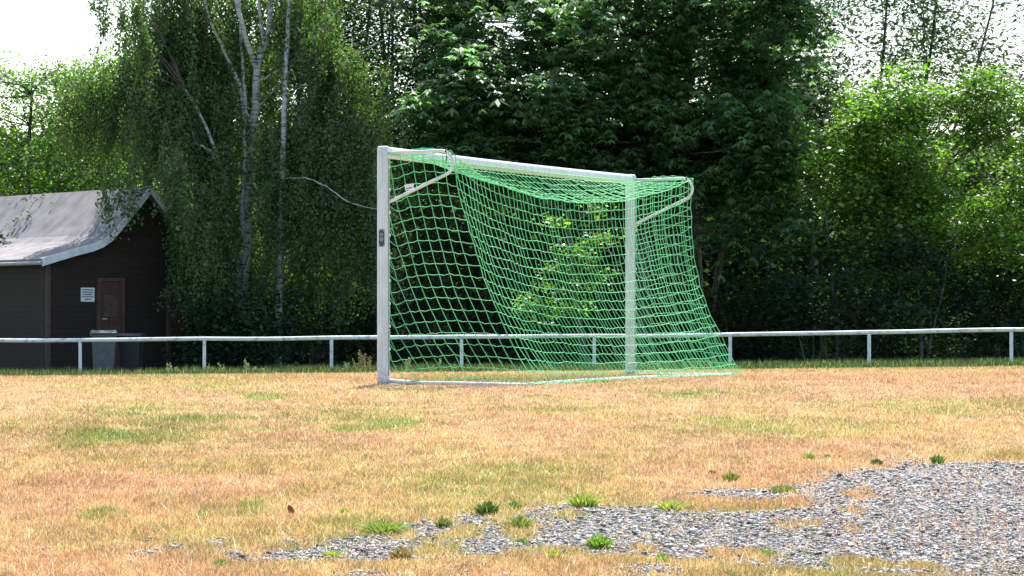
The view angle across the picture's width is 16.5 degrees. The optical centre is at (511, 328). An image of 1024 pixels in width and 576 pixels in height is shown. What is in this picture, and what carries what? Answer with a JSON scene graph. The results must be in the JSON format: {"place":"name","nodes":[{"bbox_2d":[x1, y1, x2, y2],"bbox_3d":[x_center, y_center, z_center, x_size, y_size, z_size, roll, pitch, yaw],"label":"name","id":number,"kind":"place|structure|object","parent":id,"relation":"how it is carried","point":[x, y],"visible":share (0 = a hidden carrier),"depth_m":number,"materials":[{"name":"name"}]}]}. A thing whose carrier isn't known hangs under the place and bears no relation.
{"place":"outdoors","nodes":[
{"label":"outdoors","id":0,"kind":"place"},
{"bbox_2d":[0,356,1023,575],"bbox_3d":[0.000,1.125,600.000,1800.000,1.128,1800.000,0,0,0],"label":"ground","id":1,"kind":"structure","parent":0,"point":[653,421],"depth_m":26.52,"materials":[{"name":"beige plant"}]},
{"bbox_2d":[0,189,52,244],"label":"shrub","id":2,"kind":"object","parent":1,"relation":"on","point":[1,235],"visible":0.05,"depth_m":96.19,"materials":[{"name":"plant"}]},
{"bbox_2d":[0,40,135,196],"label":"ash tree","id":3,"kind":"object","parent":1,"relation":"on","point":[24,179],"visible":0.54,"depth_m":103.59,"materials":[{"name":"green plant"}]},
{"bbox_2d":[89,330,117,370],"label":"wheelie bin","id":4,"kind":"object","parent":1,"relation":"on","point":[103,354],"visible":0.75,"depth_m":86.91,"materials":[{"name":"grey plastic"}]},
{"bbox_2d":[0,186,253,371],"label":"clubhouse","id":5,"kind":"structure","parent":1,"relation":"on","point":[59,253],"depth_m":92.08,"materials":[{"name":"wood"}]},
{"bbox_2d":[81,288,94,301],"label":"notice sign","id":6,"kind":"object","parent":5,"relation":"attached to","point":[87,294],"visible":1,"depth_m":91.31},
{"bbox_2d":[96,278,124,369],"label":"door","id":7,"kind":"structure","parent":5,"relation":"in","point":[110,293],"depth_m":91.68,"materials":[{"name":"brown wood"}]},
{"bbox_2d":[116,333,146,371],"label":"wheelie bin","id":8,"kind":"object","parent":1,"relation":"on","point":[131,355],"visible":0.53,"depth_m":87.53,"materials":[{"name":"plastic"}]},
{"bbox_2d":[35,54,241,207],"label":"ash tree","id":9,"kind":"object","parent":1,"relation":"on","point":[95,180],"visible":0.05,"depth_m":101.47,"materials":[{"name":"green plant"}]},
{"bbox_2d":[19,0,383,367],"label":"weeping birch","id":10,"kind":"object","parent":1,"relation":"on","point":[180,88],"visible":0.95,"depth_m":92.23,"materials":[{"name":"green plant"}]},
{"bbox_2d":[168,197,268,263],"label":"shrub","id":11,"kind":"object","parent":1,"relation":"on","point":[256,230],"visible":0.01,"depth_m":96.37,"materials":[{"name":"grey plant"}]},
{"bbox_2d":[213,558,227,565],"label":"grass tuft","id":12,"kind":"object","parent":1,"relation":"on","point":[221,560],"visible":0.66,"depth_m":16.51,"materials":[{"name":"green plant"}]},
{"bbox_2d":[159,292,285,369],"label":"shrub","id":13,"kind":"object","parent":1,"relation":"on","point":[190,356],"visible":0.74,"depth_m":90.79,"materials":[{"name":"green plant"}]},
{"bbox_2d":[198,266,329,368],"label":"shrub","id":14,"kind":"object","parent":1,"relation":"on","point":[268,331],"visible":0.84,"depth_m":90.66,"materials":[{"name":"green plant"}]},
{"bbox_2d":[208,270,342,367],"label":"shrub","id":15,"kind":"object","parent":1,"relation":"on","point":[320,322],"visible":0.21,"depth_m":92.53,"materials":[{"name":"green plant"}]},
{"bbox_2d":[287,504,293,513],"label":"dead leaf","id":16,"kind":"object","parent":1,"relation":"on","point":[290,508],"visible":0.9,"depth_m":19.49,"materials":[{"name":"brown plant"}]},
{"bbox_2d":[258,249,393,365],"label":"shrub","id":17,"kind":"object","parent":1,"relation":"on","point":[341,344],"visible":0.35,"depth_m":93.83,"materials":[{"name":"green plant"}]},
{"bbox_2d":[228,0,429,365],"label":"weeping birch","id":18,"kind":"object","parent":1,"relation":"on","point":[329,158],"visible":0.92,"depth_m":91.67,"materials":[{"name":"green plant"}]},
{"bbox_2d":[254,0,406,366],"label":"hornbeam","id":19,"kind":"object","parent":1,"relation":"on","point":[349,58],"visible":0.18,"depth_m":100.83,"materials":[{"name":"green plant"}]},
{"bbox_2d":[322,550,345,557],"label":"grass tuft","id":20,"kind":"object","parent":1,"relation":"on","point":[333,553],"visible":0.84,"depth_m":16.95,"materials":[{"name":"green plant"}]},
{"bbox_2d":[274,0,424,365],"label":"hornbeam","id":21,"kind":"object","parent":1,"relation":"on","point":[370,58],"visible":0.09,"depth_m":102.06,"materials":[{"name":"green plant"}]},
{"bbox_2d":[358,349,366,369],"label":"tall weed","id":22,"kind":"object","parent":1,"relation":"on","point":[362,365],"visible":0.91,"depth_m":78.59,"materials":[{"name":"green plant"}]},
{"bbox_2d":[362,354,371,368],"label":"tall weed","id":23,"kind":"object","parent":1,"relation":"on","point":[369,362],"visible":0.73,"depth_m":80.47,"materials":[{"name":"green plant"}]},
{"bbox_2d":[302,262,444,365],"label":"shrub","id":24,"kind":"object","parent":1,"relation":"on","point":[365,327],"visible":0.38,"depth_m":94.12,"materials":[{"name":"green plant"}]},
{"bbox_2d":[354,518,412,534],"bbox_3d":[-0.667,1.021,18.338,0.353,0.087,0.389,0,0,0],"label":"grass tuft","id":25,"kind":"object","parent":1,"relation":"on","point":[383,526],"visible":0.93,"depth_m":18.28,"materials":[{"name":"green plant"}]},
{"bbox_2d":[333,0,453,365],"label":"hornbeam","id":26,"kind":"object","parent":1,"relation":"on","point":[406,7],"visible":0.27,"depth_m":100.47,"materials":[{"name":"green plant"}]},
{"bbox_2d":[387,547,411,559],"bbox_3d":[-0.528,1.064,16.817,0.143,0.072,0.173,0,0,0],"label":"grass tuft","id":27,"kind":"object","parent":1,"relation":"on","point":[397,553],"visible":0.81,"depth_m":16.79,"materials":[{"name":"beige plant"}]},
{"bbox_2d":[363,215,490,366],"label":"shrub","id":28,"kind":"object","parent":1,"relation":"on","point":[424,305],"visible":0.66,"depth_m":94.80,"materials":[{"name":"green plant"}]},
{"bbox_2d":[368,0,514,364],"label":"hornbeam","id":29,"kind":"object","parent":1,"relation":"on","point":[431,223],"visible":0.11,"depth_m":102.89,"materials":[{"name":"green plant"}]},
{"bbox_2d":[432,516,453,527],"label":"grass tuft","id":30,"kind":"object","parent":1,"relation":"on","point":[441,522],"visible":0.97,"depth_m":18.69,"materials":[{"name":"green plant"}]},
{"bbox_2d":[393,214,537,365],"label":"shrub","id":31,"kind":"object","parent":1,"relation":"on","point":[477,351],"visible":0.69,"depth_m":95.32,"materials":[{"name":"green plant"}]},
{"bbox_2d":[473,498,501,515],"bbox_3d":[-0.142,0.978,19.498,0.184,0.100,0.211,0,0,0],"label":"grass tuft","id":32,"kind":"object","parent":1,"relation":"on","point":[487,508],"visible":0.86,"depth_m":19.46,"materials":[{"name":"green plant"}]},
{"bbox_2d":[440,230,579,365],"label":"shrub","id":33,"kind":"object","parent":1,"relation":"on","point":[504,282],"visible":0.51,"depth_m":96.25,"materials":[{"name":"green plant"}]},
{"bbox_2d":[0,114,1023,364],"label":"woodland","id":34,"kind":"object","parent":1,"relation":"on","point":[708,260],"visible":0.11,"depth_m":109.44,"materials":[{"name":"green plant"}]},
{"bbox_2d":[0,328,1023,372],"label":"rail fence","id":35,"kind":"object","parent":1,"relation":"on","point":[728,335],"visible":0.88,"depth_m":82.44,"materials":[{"name":"white metal"}]},
{"bbox_2d":[504,500,522,509],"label":"grass tuft","id":36,"kind":"object","parent":1,"relation":"on","point":[515,504],"visible":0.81,"depth_m":19.86,"materials":[{"name":"green plant"}]},
{"bbox_2d":[10,449,1023,575],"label":"gravel","id":37,"kind":"structure","parent":1,"relation":"on","point":[828,534],"depth_m":18.44,"materials":[{"name":"grey gravel"}]},
{"bbox_2d":[500,514,534,528],"bbox_3d":[0.041,1.009,18.544,0.182,0.087,0.223,0,0,25],"label":"grass tuft","id":38,"kind":"object","parent":1,"relation":"on","point":[516,521],"visible":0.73,"depth_m":18.51,"materials":[{"name":"green plant"}]},
{"bbox_2d":[516,538,527,543],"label":"grass tuft","id":39,"kind":"object","parent":1,"relation":"on","point":[521,540],"visible":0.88,"depth_m":17.61,"materials":[{"name":"green plant"}]},
{"bbox_2d":[506,259,589,364],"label":"sapling","id":40,"kind":"object","parent":1,"relation":"on","point":[539,300],"visible":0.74,"depth_m":88.10,"materials":[{"name":"green plant"}]},
{"bbox_2d":[542,550,564,557],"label":"grass tuft","id":41,"kind":"object","parent":1,"relation":"on","point":[552,553],"visible":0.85,"depth_m":16.83,"materials":[{"name":"plant"}]},
{"bbox_2d":[377,146,742,385],"bbox_3d":[0.887,-0.599,40.488,1.909,2.662,7.549,0,0,22],"label":"football goal","id":42,"kind":"object","parent":1,"relation":"on","point":[385,154],"visible":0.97,"depth_m":39.55,"materials":[{"name":"green fabric"}]},
{"bbox_2d":[532,198,624,364],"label":"young lime tree","id":43,"kind":"object","parent":1,"relation":"on","point":[595,236],"visible":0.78,"depth_m":88.50,"materials":[{"name":"green plant"}]},
{"bbox_2d":[564,490,602,507],"bbox_3d":[0.406,0.962,20.080,0.259,0.104,0.288,0,0,0],"label":"grass tuft","id":44,"kind":"object","parent":1,"relation":"on","point":[584,500],"visible":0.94,"depth_m":20.03,"materials":[{"name":"green plant"}]},
{"bbox_2d":[351,0,834,360],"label":"lime tree","id":45,"kind":"object","parent":1,"relation":"on","point":[698,261],"depth_m":105.25,"materials":[{"name":"green plant"}]},
{"bbox_2d":[586,532,613,550],"bbox_3d":[0.432,1.038,17.339,0.151,0.092,0.185,0,0,0],"label":"leafy weed","id":46,"kind":"object","parent":1,"relation":"on","point":[598,541],"visible":0.9,"depth_m":17.29,"materials":[{"name":"green plant"}]},
{"bbox_2d":[537,251,685,361],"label":"shrub","id":47,"kind":"object","parent":1,"relation":"on","point":[600,325],"visible":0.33,"depth_m":97.87,"materials":[{"name":"green plant"}]},
{"bbox_2d":[378,0,850,360],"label":"horse chestnut","id":48,"kind":"object","parent":1,"relation":"on","point":[734,127],"visible":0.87,"depth_m":95.26,"materials":[{"name":"green plant"}]},
{"bbox_2d":[598,148,704,361],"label":"oak","id":49,"kind":"object","parent":1,"relation":"on","point":[643,245],"visible":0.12,"depth_m":95.92,"materials":[{"name":"green plant"}]},
{"bbox_2d":[656,552,667,561],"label":"leafy weed","id":50,"kind":"object","parent":1,"relation":"on","point":[663,555],"visible":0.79,"depth_m":16.69,"materials":[{"name":"green plant"}]},
{"bbox_2d":[649,500,691,510],"bbox_3d":[0.890,0.991,19.941,0.274,0.056,0.314,0,0,0],"label":"grass tuft","id":51,"kind":"object","parent":1,"relation":"on","point":[664,505],"visible":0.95,"depth_m":19.90,"materials":[{"name":"green plant"}]},
{"bbox_2d":[600,278,753,360],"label":"shrub","id":52,"kind":"object","parent":1,"relation":"on","point":[708,302],"visible":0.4,"depth_m":98.52,"materials":[{"name":"green plant"}]},
{"bbox_2d":[721,470,740,481],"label":"grass tuft","id":53,"kind":"object","parent":1,"relation":"on","point":[735,476],"visible":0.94,"depth_m":22.20,"materials":[{"name":"green plant"}]},
{"bbox_2d":[678,270,816,362],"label":"shrub","id":54,"kind":"object","parent":1,"relation":"on","point":[741,346],"visible":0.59,"depth_m":97.77,"materials":[{"name":"green plant"}]},
{"bbox_2d":[760,548,772,554],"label":"grass tuft","id":55,"kind":"object","parent":1,"relation":"on","point":[765,550],"visible":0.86,"depth_m":17.03,"materials":[{"name":"green plant"}]},
{"bbox_2d":[719,272,842,362],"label":"shrub","id":56,"kind":"object","parent":1,"relation":"on","point":[816,356],"visible":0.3,"depth_m":98.06,"materials":[{"name":"green plant"}]},
{"bbox_2d":[769,484,798,492],"bbox_3d":[1.645,0.961,21.378,0.223,0.055,0.262,0,0,0],"label":"grass tuft","id":57,"kind":"object","parent":1,"relation":"on","point":[785,487],"visible":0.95,"depth_m":21.35,"materials":[{"name":"green plant"}]},
{"bbox_2d":[802,453,817,458],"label":"grass tuft","id":58,"kind":"object","parent":1,"relation":"on","point":[810,455],"visible":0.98,"depth_m":24.44,"materials":[{"name":"green plant"}]},
{"bbox_2d":[742,236,880,362],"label":"shrub","id":59,"kind":"object","parent":1,"relation":"on","point":[794,317],"visible":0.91,"depth_m":93.33,"materials":[{"name":"green plant"}]},
{"bbox_2d":[870,458,884,464],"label":"grass tuft","id":60,"kind":"object","parent":1,"relation":"on","point":[873,461],"visible":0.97,"depth_m":23.73,"materials":[{"name":"green plant"}]},
{"bbox_2d":[812,274,963,360],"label":"shrub","id":61,"kind":"object","parent":1,"relation":"on","point":[876,349],"visible":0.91,"depth_m":92.32,"materials":[{"name":"green plant"}]},
{"bbox_2d":[778,54,1023,360],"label":"field maple","id":62,"kind":"object","parent":1,"relation":"on","point":[893,165],"visible":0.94,"depth_m":93.25,"materials":[{"name":"green plant"}]},
{"bbox_2d":[824,200,980,358],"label":"elder","id":63,"kind":"object","parent":1,"relation":"on","point":[916,264],"visible":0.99,"depth_m":92.27,"materials":[{"name":"green plant"}]},
{"bbox_2d":[782,0,1023,359],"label":"willow","id":64,"kind":"object","parent":1,"relation":"on","point":[933,31],"visible":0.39,"depth_m":103.87,"materials":[{"name":"green plant"}]},
{"bbox_2d":[840,269,984,361],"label":"shrub","id":65,"kind":"object","parent":1,"relation":"on","point":[926,343],"visible":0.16,"depth_m":96.39,"materials":[{"name":"green plant"}]},
{"bbox_2d":[928,455,945,463],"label":"grass tuft","id":66,"kind":"object","parent":1,"relation":"on","point":[938,459],"visible":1,"depth_m":23.96,"materials":[{"name":"green plant"}]},
{"bbox_2d":[889,259,1023,360],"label":"shrub","id":67,"kind":"object","parent":1,"relation":"on","point":[951,291],"visible":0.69,"depth_m":93.75,"materials":[{"name":"green plant"}]},
{"bbox_2d":[938,265,1023,358],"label":"shrub","id":68,"kind":"object","parent":1,"relation":"on","point":[1013,317],"visible":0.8,"depth_m":93.72,"materials":[{"name":"green plant"}]},
{"bbox_2d":[954,81,1023,305],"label":"field maple","id":69,"kind":"object","parent":1,"relation":"on","point":[1005,191],"visible":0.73,"depth_m":95.31,"materials":[{"name":"green plant"}]},
{"bbox_2d":[0,355,1023,376],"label":"verge grass","id":70,"kind":"structure","parent":0,"point":[835,363],"depth_m":73.12,"materials":[{"name":"green plant"}]},
{"bbox_2d":[0,0,1023,139],"label":"sky","id":71,"kind":"structure","parent":0,"point":[51,28],"materials":[{"name":"white"}]}
]}

